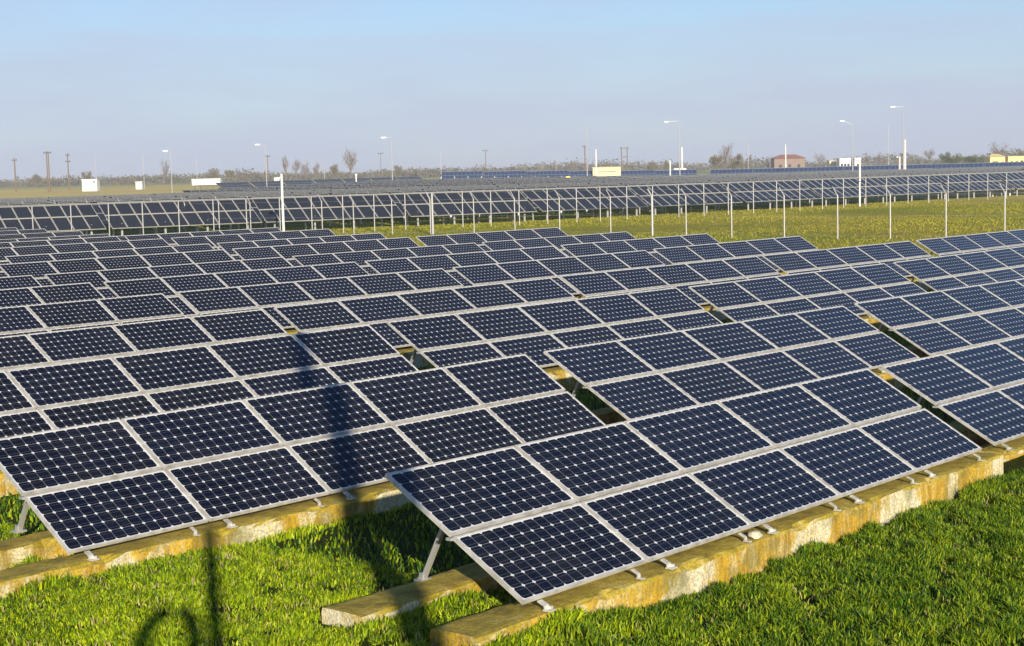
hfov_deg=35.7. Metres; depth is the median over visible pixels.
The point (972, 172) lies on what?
solar table
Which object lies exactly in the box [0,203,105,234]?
solar table
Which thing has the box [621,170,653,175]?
solar table
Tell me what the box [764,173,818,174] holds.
solar table
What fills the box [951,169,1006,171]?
solar table
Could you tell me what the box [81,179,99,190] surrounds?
cabinet
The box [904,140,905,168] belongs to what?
mast
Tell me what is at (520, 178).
solar table
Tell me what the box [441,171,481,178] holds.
solar table
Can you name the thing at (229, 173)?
tree
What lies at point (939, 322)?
solar table
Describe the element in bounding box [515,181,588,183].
solar table
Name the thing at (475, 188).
solar table
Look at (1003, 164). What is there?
solar table
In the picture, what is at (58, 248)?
solar table
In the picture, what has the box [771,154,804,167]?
house
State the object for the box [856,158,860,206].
camera post
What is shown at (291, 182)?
solar table
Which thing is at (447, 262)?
solar table
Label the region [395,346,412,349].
concrete beam
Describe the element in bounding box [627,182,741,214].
solar table
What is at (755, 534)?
stone
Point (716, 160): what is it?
tree
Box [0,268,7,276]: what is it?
solar table
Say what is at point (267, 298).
solar table
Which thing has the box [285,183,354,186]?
solar table
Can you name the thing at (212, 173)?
tree
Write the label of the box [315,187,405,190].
solar table
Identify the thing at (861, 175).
solar table
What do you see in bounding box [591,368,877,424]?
concrete beam
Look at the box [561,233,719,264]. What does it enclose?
solar table
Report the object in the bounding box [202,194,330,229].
solar table
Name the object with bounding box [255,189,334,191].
solar table
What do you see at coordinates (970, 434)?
concrete beam
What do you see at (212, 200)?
fence
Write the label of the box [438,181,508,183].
solar table
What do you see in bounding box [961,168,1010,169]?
solar table
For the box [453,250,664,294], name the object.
solar table
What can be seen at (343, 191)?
solar table
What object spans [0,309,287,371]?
solar table
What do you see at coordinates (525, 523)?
solar table
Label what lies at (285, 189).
solar table
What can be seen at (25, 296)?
solar table
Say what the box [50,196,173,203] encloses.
solar table
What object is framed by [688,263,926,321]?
solar table
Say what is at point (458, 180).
solar table
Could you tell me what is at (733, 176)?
solar table
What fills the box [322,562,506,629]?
concrete beam
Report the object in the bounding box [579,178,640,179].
solar table
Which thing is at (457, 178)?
solar table
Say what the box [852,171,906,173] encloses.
solar table
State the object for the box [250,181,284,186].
solar table
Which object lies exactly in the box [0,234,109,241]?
solar table
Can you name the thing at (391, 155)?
lamp post
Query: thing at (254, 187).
solar table
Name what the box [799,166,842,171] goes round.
solar table
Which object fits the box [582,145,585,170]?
utility pole
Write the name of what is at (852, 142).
lamp post
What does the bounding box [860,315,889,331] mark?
concrete beam
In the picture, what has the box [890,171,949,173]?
solar table
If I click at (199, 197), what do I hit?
solar table
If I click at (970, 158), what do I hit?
tree
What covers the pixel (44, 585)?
grass
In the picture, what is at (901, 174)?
solar table
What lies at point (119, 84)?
sky
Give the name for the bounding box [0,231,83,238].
solar table
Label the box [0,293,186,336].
solar table
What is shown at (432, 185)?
solar table
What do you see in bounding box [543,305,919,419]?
solar table
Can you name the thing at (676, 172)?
solar table
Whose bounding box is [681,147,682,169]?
mast
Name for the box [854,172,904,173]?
solar table
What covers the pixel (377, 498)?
concrete beam
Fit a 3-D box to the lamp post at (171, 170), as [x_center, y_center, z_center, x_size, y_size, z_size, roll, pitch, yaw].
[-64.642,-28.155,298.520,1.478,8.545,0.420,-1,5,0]
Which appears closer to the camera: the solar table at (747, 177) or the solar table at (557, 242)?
the solar table at (557, 242)
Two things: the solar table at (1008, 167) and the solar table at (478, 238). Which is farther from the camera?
the solar table at (1008, 167)
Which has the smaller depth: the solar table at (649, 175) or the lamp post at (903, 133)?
the solar table at (649, 175)
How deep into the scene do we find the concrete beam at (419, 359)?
30.13 m
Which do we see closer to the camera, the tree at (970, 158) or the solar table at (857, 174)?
the solar table at (857, 174)
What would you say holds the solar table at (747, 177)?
on the ground at (768, 223)
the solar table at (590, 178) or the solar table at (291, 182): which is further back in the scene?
the solar table at (291, 182)
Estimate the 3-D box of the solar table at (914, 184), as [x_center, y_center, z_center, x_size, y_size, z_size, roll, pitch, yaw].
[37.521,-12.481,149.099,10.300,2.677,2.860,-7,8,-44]
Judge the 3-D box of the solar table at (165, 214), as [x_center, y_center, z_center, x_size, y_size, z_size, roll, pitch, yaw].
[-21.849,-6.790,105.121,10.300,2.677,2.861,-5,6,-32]
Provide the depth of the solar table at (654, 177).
221.31 m
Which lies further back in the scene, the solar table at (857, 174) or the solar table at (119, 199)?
the solar table at (857, 174)
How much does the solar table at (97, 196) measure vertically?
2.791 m
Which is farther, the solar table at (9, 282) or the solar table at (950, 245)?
the solar table at (950, 245)
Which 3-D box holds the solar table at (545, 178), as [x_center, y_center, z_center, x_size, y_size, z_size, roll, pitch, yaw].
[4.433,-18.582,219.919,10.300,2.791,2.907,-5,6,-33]
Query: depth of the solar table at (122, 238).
68.90 m
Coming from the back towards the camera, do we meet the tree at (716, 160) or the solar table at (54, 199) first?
the tree at (716, 160)
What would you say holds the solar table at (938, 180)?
on the ground at (768, 223)
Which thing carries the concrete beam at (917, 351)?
on the ground at (768, 223)
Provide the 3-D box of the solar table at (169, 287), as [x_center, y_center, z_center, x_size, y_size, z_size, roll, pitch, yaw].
[-6.350,-0.807,39.634,1.459,0.956,7.980,3,7,41]
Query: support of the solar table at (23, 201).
on the ground at (768, 223)
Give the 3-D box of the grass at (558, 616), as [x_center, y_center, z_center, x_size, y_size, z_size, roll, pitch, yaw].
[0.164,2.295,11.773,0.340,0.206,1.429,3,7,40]
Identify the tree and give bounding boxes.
[31,174,42,186]
[81,171,91,178]
[159,159,170,184]
[206,168,219,178]
[224,170,234,181]
[282,155,287,179]
[291,158,300,179]
[300,160,308,179]
[313,162,319,178]
[329,163,338,178]
[342,149,357,177]
[393,165,401,176]
[647,161,659,169]
[663,159,671,169]
[709,154,723,168]
[718,143,733,168]
[730,153,743,168]
[762,156,771,167]
[813,154,825,166]
[861,156,871,165]
[877,153,887,164]
[923,148,934,163]
[938,151,952,163]
[945,154,964,162]
[964,155,978,162]
[978,156,984,162]
[988,142,1009,154]
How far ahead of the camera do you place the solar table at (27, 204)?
108.78 m
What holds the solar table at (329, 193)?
on the ground at (768, 223)
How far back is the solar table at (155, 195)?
147.95 m
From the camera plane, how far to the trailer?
348.49 m
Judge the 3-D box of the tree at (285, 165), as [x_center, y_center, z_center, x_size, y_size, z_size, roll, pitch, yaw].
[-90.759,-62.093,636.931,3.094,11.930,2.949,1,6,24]
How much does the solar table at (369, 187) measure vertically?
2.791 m
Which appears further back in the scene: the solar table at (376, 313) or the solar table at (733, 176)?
the solar table at (733, 176)
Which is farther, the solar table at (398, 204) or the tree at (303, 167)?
the tree at (303, 167)
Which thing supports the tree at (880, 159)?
on the ground at (768, 223)
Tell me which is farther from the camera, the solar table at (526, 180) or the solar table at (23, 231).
the solar table at (526, 180)
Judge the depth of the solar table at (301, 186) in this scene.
192.11 m
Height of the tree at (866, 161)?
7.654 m
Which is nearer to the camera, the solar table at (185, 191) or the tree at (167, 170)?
the solar table at (185, 191)
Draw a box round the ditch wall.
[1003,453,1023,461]
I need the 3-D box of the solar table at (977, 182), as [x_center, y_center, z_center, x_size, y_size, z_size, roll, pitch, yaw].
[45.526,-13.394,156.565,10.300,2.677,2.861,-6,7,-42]
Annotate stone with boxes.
[747,530,762,538]
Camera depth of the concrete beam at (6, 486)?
18.73 m
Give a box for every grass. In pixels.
[0,502,417,603]
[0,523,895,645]
[58,198,1023,256]
[345,587,509,638]
[471,605,591,645]
[508,467,1023,645]
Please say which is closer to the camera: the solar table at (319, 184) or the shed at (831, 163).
the solar table at (319, 184)
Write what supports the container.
on the ground at (768, 223)
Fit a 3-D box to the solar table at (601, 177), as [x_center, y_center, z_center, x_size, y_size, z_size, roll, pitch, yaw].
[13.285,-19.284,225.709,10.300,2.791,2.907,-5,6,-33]
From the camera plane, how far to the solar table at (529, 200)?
129.84 m
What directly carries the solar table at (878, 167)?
on the ground at (768, 223)
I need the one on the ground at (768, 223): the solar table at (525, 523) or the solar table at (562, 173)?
the solar table at (562, 173)
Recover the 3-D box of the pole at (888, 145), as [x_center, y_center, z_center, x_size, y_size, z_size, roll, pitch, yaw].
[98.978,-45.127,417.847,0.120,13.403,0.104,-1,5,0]
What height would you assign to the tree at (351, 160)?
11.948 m
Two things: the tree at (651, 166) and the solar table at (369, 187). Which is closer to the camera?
the solar table at (369, 187)
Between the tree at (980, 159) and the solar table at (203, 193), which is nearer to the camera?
the solar table at (203, 193)
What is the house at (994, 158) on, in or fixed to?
on the ground at (768, 223)
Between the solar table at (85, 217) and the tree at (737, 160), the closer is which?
the solar table at (85, 217)
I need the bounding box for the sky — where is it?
[0,0,1023,182]
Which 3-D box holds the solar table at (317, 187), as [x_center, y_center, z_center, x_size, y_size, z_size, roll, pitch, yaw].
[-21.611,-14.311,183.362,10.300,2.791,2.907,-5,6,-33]
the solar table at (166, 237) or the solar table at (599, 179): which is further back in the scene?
the solar table at (599, 179)
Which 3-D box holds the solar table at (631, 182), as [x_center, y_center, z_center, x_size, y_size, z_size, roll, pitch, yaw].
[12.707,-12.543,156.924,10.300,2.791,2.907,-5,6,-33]
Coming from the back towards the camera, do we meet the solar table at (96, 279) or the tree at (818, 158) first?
the tree at (818, 158)
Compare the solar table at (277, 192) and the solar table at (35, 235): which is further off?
the solar table at (277, 192)
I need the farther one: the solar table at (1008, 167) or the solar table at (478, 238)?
the solar table at (1008, 167)
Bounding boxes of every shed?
[827,160,835,166]
[853,158,860,165]
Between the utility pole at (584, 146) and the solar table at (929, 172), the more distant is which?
the utility pole at (584, 146)
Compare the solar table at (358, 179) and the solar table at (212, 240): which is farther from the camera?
the solar table at (358, 179)
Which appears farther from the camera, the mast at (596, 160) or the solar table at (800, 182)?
the mast at (596, 160)
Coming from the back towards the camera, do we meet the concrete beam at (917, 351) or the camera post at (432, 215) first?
the camera post at (432, 215)
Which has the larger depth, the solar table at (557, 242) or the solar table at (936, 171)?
the solar table at (936, 171)
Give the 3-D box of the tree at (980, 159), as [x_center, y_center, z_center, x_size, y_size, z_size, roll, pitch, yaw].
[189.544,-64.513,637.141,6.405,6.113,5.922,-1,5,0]
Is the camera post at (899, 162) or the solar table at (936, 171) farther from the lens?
the camera post at (899, 162)
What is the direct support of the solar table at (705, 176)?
on the ground at (768, 223)
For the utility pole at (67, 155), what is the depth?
417.70 m
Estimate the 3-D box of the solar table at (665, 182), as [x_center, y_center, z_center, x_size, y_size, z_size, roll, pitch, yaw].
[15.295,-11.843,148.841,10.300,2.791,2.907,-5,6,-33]
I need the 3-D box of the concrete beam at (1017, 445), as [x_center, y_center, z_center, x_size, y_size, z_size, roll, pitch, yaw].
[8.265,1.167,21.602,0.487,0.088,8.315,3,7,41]
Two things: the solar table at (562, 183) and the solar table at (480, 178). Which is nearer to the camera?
the solar table at (562, 183)
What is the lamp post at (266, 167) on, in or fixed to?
on the ground at (768, 223)
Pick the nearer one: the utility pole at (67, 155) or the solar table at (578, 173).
the solar table at (578, 173)
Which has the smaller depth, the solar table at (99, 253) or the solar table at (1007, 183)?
the solar table at (99, 253)
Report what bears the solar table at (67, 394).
on the concrete beam at (6, 486)
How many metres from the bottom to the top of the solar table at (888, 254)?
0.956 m
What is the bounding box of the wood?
[0,148,1023,187]
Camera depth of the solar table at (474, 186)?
157.51 m
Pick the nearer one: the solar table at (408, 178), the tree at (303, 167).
the solar table at (408, 178)
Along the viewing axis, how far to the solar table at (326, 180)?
360.87 m
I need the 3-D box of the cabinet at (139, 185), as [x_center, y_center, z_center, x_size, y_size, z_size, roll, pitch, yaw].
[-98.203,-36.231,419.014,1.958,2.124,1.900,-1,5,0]
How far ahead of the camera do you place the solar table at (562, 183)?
163.45 m
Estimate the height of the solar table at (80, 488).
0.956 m
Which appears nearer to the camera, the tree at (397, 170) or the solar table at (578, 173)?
the solar table at (578, 173)
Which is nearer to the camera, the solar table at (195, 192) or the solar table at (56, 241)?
the solar table at (56, 241)
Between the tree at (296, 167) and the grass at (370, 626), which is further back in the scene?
the tree at (296, 167)
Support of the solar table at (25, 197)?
on the ground at (768, 223)
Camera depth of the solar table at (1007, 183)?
162.12 m
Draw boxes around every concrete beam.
[0,470,17,496]
[0,481,410,600]
[0,483,377,569]
[285,330,297,333]
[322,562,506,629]
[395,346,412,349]
[397,348,432,367]
[430,452,1002,645]
[543,367,583,390]
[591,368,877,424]
[702,305,729,320]
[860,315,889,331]
[871,369,906,388]
[905,345,928,357]
[907,278,931,289]
[948,421,988,445]
[978,436,1023,458]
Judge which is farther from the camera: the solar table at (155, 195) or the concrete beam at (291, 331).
the solar table at (155, 195)
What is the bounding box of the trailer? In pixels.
[191,178,222,189]
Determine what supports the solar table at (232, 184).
on the ground at (768, 223)
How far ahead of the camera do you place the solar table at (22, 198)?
149.50 m
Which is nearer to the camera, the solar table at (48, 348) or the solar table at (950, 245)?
the solar table at (48, 348)
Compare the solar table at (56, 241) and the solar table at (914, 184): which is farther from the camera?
the solar table at (914, 184)
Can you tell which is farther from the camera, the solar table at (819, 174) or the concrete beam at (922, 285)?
the solar table at (819, 174)
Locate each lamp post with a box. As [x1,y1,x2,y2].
[163,150,172,192]
[255,144,266,186]
[381,137,392,179]
[586,126,587,175]
[664,121,680,174]
[840,120,852,170]
[890,106,903,168]
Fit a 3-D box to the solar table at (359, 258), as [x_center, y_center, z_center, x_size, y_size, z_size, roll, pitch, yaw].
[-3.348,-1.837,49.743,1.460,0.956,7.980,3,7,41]
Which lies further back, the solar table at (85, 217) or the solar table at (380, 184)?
the solar table at (380, 184)
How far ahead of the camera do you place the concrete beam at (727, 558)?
14.02 m
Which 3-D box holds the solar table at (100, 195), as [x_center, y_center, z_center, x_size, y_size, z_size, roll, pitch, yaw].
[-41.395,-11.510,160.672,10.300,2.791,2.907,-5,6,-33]
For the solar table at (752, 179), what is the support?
on the ground at (768, 223)
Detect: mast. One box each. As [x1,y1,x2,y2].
[595,149,596,175]
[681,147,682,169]
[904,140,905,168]
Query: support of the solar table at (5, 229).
on the ground at (768, 223)
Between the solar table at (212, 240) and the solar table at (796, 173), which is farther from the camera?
the solar table at (796, 173)
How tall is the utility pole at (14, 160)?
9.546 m
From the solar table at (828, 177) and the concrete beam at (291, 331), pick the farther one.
the solar table at (828, 177)
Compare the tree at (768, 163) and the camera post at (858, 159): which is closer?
the camera post at (858, 159)
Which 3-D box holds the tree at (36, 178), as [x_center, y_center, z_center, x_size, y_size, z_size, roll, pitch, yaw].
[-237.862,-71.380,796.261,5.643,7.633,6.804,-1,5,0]
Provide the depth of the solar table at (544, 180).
201.71 m
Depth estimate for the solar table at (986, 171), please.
186.19 m
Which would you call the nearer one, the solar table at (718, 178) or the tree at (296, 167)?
the solar table at (718, 178)
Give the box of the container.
[592,167,620,175]
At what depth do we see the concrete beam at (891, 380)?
25.59 m
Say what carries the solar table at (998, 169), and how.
on the ground at (768, 223)
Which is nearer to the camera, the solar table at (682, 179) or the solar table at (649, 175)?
the solar table at (682, 179)
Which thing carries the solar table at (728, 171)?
on the ground at (768, 223)
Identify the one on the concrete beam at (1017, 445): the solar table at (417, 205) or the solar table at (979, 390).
the solar table at (979, 390)
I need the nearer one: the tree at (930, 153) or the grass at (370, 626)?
the grass at (370, 626)
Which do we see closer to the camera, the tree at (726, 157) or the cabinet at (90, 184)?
the cabinet at (90, 184)
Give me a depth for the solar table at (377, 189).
151.58 m
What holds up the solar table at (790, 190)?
on the ground at (768, 223)
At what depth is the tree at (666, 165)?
715.59 m
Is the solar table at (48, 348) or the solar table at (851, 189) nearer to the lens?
the solar table at (48, 348)
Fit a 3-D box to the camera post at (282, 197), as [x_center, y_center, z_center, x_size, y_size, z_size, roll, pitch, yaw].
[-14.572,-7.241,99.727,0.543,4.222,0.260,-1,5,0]
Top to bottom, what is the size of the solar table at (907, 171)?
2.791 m
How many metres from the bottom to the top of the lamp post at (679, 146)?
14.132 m
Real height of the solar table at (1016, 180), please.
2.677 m
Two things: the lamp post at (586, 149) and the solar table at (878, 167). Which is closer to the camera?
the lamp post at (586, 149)
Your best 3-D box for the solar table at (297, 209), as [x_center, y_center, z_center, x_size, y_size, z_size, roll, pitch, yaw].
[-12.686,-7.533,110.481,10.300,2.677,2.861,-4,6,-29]
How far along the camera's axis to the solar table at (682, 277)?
37.89 m
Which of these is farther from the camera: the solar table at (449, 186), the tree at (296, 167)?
the tree at (296, 167)
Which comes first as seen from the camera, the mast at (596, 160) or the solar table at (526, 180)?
the solar table at (526, 180)
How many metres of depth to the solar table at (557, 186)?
143.78 m
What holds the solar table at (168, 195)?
on the ground at (768, 223)
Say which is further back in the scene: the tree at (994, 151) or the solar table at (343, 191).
the tree at (994, 151)
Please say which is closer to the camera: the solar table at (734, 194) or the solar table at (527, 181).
the solar table at (734, 194)
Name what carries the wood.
on the ground at (768, 223)
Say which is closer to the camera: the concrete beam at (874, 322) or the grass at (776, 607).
the grass at (776, 607)
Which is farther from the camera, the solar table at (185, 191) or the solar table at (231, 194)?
the solar table at (185, 191)
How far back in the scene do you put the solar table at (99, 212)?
111.11 m
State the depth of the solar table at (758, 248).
48.17 m
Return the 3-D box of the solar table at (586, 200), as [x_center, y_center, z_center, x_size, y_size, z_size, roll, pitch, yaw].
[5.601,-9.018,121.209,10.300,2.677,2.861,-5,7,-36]
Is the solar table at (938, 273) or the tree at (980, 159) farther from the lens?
the tree at (980, 159)
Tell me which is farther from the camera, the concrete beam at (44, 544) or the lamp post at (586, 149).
the lamp post at (586, 149)
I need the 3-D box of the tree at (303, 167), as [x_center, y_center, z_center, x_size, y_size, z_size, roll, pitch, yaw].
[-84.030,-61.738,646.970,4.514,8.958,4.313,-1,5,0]
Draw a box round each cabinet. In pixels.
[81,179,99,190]
[136,181,143,188]
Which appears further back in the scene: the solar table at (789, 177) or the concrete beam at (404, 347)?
the solar table at (789, 177)
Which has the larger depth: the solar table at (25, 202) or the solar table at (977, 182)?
the solar table at (977, 182)
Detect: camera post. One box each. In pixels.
[274,174,284,230]
[431,193,433,233]
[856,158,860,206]
[896,156,900,168]
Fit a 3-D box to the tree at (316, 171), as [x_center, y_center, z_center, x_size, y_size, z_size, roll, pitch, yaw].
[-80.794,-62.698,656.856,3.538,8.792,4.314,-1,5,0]
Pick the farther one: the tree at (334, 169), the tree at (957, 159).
the tree at (334, 169)
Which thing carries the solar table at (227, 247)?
on the ground at (768, 223)
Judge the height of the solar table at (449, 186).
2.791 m
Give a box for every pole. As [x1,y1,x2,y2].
[12,158,16,191]
[43,151,50,191]
[65,153,69,190]
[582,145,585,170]
[620,147,628,169]
[888,126,888,164]
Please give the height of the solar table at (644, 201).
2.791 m
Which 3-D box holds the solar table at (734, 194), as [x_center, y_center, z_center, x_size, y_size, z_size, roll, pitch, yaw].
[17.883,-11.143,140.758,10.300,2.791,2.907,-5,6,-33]
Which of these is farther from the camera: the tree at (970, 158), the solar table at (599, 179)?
the tree at (970, 158)
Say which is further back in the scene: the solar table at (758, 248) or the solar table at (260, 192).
the solar table at (260, 192)
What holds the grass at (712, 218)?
on the ground at (768, 223)
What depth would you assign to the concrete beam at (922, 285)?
45.20 m
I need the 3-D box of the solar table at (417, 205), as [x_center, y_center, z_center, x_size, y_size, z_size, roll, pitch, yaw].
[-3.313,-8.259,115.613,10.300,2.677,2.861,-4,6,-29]
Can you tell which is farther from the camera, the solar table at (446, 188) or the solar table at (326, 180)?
the solar table at (326, 180)
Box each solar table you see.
[0,197,43,198]
[0,197,99,200]
[0,197,108,201]
[0,198,39,199]
[0,200,46,202]
[0,201,49,203]
[0,202,53,225]
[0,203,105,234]
[0,227,17,230]
[0,229,47,234]
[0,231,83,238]
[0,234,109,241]
[0,236,120,247]
[0,238,169,263]
[0,249,233,285]
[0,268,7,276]
[0,275,41,288]
[0,282,104,307]
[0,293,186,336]
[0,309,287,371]
[0,324,418,437]
[0,354,605,560]
[5,244,214,262]
[35,232,181,240]
[44,257,292,297]
[47,194,145,197]
[49,194,152,197]
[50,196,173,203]
[54,197,184,231]
[57,198,197,234]
[97,198,261,235]
[103,262,369,315]
[106,193,211,197]
[112,194,223,197]
[124,227,280,245]
[153,191,240,194]
[156,191,252,194]
[171,229,335,249]
[177,193,290,197]
[177,268,464,328]
[182,188,264,192]
[189,193,309,226]
[190,188,275,191]
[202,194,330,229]
[214,190,311,194]
[216,182,253,187]
[217,233,385,259]
[218,186,294,188]
[230,190,328,193]
[232,237,419,266]
[243,188,329,191]
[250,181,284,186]
[252,193,404,229]
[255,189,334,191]
[266,185,343,188]
[273,278,576,347]
[278,186,358,188]
[283,180,314,184]
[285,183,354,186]
[292,243,484,274]
[293,189,396,193]
[311,189,424,220]
[312,181,376,183]
[313,179,343,182]
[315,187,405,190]
[332,185,412,188]
[332,187,426,190]
[332,190,451,223]
[342,178,371,181]
[346,183,418,186]
[360,183,435,186]
[365,246,566,286]
[370,177,397,180]
[384,368,984,612]
[387,287,723,367]
[393,189,536,225]
[396,176,422,179]
[400,186,495,189]
[408,185,489,187]
[415,183,491,186]
[416,227,567,250]
[424,186,529,214]
[428,178,479,179]
[430,185,516,187]
[431,179,487,181]
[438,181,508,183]
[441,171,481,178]
[444,178,502,179]
[451,186,561,218]
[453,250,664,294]
[482,231,635,256]
[484,170,524,177]
[489,178,544,179]
[493,180,563,183]
[498,179,555,181]
[504,177,560,178]
[510,178,568,179]
[510,179,577,181]
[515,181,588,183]
[519,186,648,220]
[523,182,602,184]
[527,170,567,176]
[527,183,625,212]
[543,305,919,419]
[557,177,618,179]
[559,183,662,213]
[560,256,781,304]
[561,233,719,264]
[566,178,632,181]
[570,171,592,175]
[570,177,628,178]
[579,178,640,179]
[590,181,672,183]
[617,175,668,176]
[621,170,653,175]
[622,180,714,208]
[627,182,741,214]
[632,176,678,177]
[653,236,819,270]
[655,169,696,175]
[657,178,714,179]
[658,180,755,209]
[680,175,729,176]
[683,177,754,179]
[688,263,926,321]
[710,169,752,173]
[710,178,797,204]
[714,175,759,176]
[720,180,821,209]
[724,176,778,177]
[749,177,840,204]
[753,176,824,178]
[754,168,796,172]
[756,175,823,177]
[762,241,932,276]
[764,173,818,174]
[791,174,841,176]
[791,175,873,200]
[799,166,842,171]
[799,177,892,205]
[825,173,888,175]
[827,174,893,176]
[834,175,919,201]
[845,165,888,170]
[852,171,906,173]
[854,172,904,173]
[854,278,1023,355]
[867,173,935,197]
[870,175,953,201]
[877,170,926,171]
[881,336,1023,450]
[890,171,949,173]
[891,164,935,169]
[893,246,1023,290]
[897,172,966,194]
[914,170,967,171]
[916,229,1023,255]
[923,173,993,198]
[934,173,1014,198]
[937,171,1011,194]
[938,163,982,168]
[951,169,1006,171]
[960,170,1016,191]
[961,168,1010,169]
[977,167,1023,168]
[978,168,1021,169]
[985,162,1023,166]
[985,171,1021,195]
[993,171,1023,195]
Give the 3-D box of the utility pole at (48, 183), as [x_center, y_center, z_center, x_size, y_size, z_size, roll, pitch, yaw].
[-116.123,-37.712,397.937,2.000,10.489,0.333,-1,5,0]
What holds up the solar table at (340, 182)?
on the ground at (768, 223)
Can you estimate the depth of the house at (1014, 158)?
597.32 m
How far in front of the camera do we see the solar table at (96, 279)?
43.30 m
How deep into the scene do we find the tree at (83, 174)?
696.45 m
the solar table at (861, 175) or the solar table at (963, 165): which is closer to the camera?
the solar table at (861, 175)
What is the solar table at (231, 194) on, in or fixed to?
on the ground at (768, 223)
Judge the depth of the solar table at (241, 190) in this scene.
178.28 m
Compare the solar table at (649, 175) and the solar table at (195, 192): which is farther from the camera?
the solar table at (649, 175)
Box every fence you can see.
[0,172,1019,234]
[16,183,1012,238]
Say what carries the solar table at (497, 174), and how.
on the ground at (768, 223)
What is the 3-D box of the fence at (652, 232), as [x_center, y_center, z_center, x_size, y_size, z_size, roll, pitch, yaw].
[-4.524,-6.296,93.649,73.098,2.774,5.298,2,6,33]
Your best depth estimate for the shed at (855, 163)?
617.24 m
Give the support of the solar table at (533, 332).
on the concrete beam at (562, 377)
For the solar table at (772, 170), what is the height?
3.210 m
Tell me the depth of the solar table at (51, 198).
142.74 m
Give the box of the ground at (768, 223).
[0,163,1023,645]
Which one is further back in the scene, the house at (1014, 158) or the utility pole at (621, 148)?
the house at (1014, 158)
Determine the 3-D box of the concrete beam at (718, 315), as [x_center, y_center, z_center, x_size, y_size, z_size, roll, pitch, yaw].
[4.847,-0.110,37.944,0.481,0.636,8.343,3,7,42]
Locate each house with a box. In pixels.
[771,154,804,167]
[836,158,850,165]
[985,154,1006,162]
[1005,156,1023,161]
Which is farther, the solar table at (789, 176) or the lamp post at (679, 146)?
the lamp post at (679, 146)
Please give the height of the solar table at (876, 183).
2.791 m
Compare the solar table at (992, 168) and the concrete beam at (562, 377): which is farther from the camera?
the solar table at (992, 168)
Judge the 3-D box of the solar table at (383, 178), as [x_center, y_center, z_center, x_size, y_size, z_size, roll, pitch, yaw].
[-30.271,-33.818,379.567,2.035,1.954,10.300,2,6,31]
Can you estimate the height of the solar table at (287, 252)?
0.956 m
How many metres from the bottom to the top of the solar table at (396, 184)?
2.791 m
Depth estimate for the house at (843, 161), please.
597.28 m
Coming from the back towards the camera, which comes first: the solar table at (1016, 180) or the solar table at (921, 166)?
the solar table at (921, 166)
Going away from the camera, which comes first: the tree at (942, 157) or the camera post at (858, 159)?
the camera post at (858, 159)
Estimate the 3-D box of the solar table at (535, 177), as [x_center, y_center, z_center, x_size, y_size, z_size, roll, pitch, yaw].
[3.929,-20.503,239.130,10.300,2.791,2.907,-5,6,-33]
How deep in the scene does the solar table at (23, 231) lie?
80.29 m
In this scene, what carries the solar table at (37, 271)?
on the ground at (768, 223)

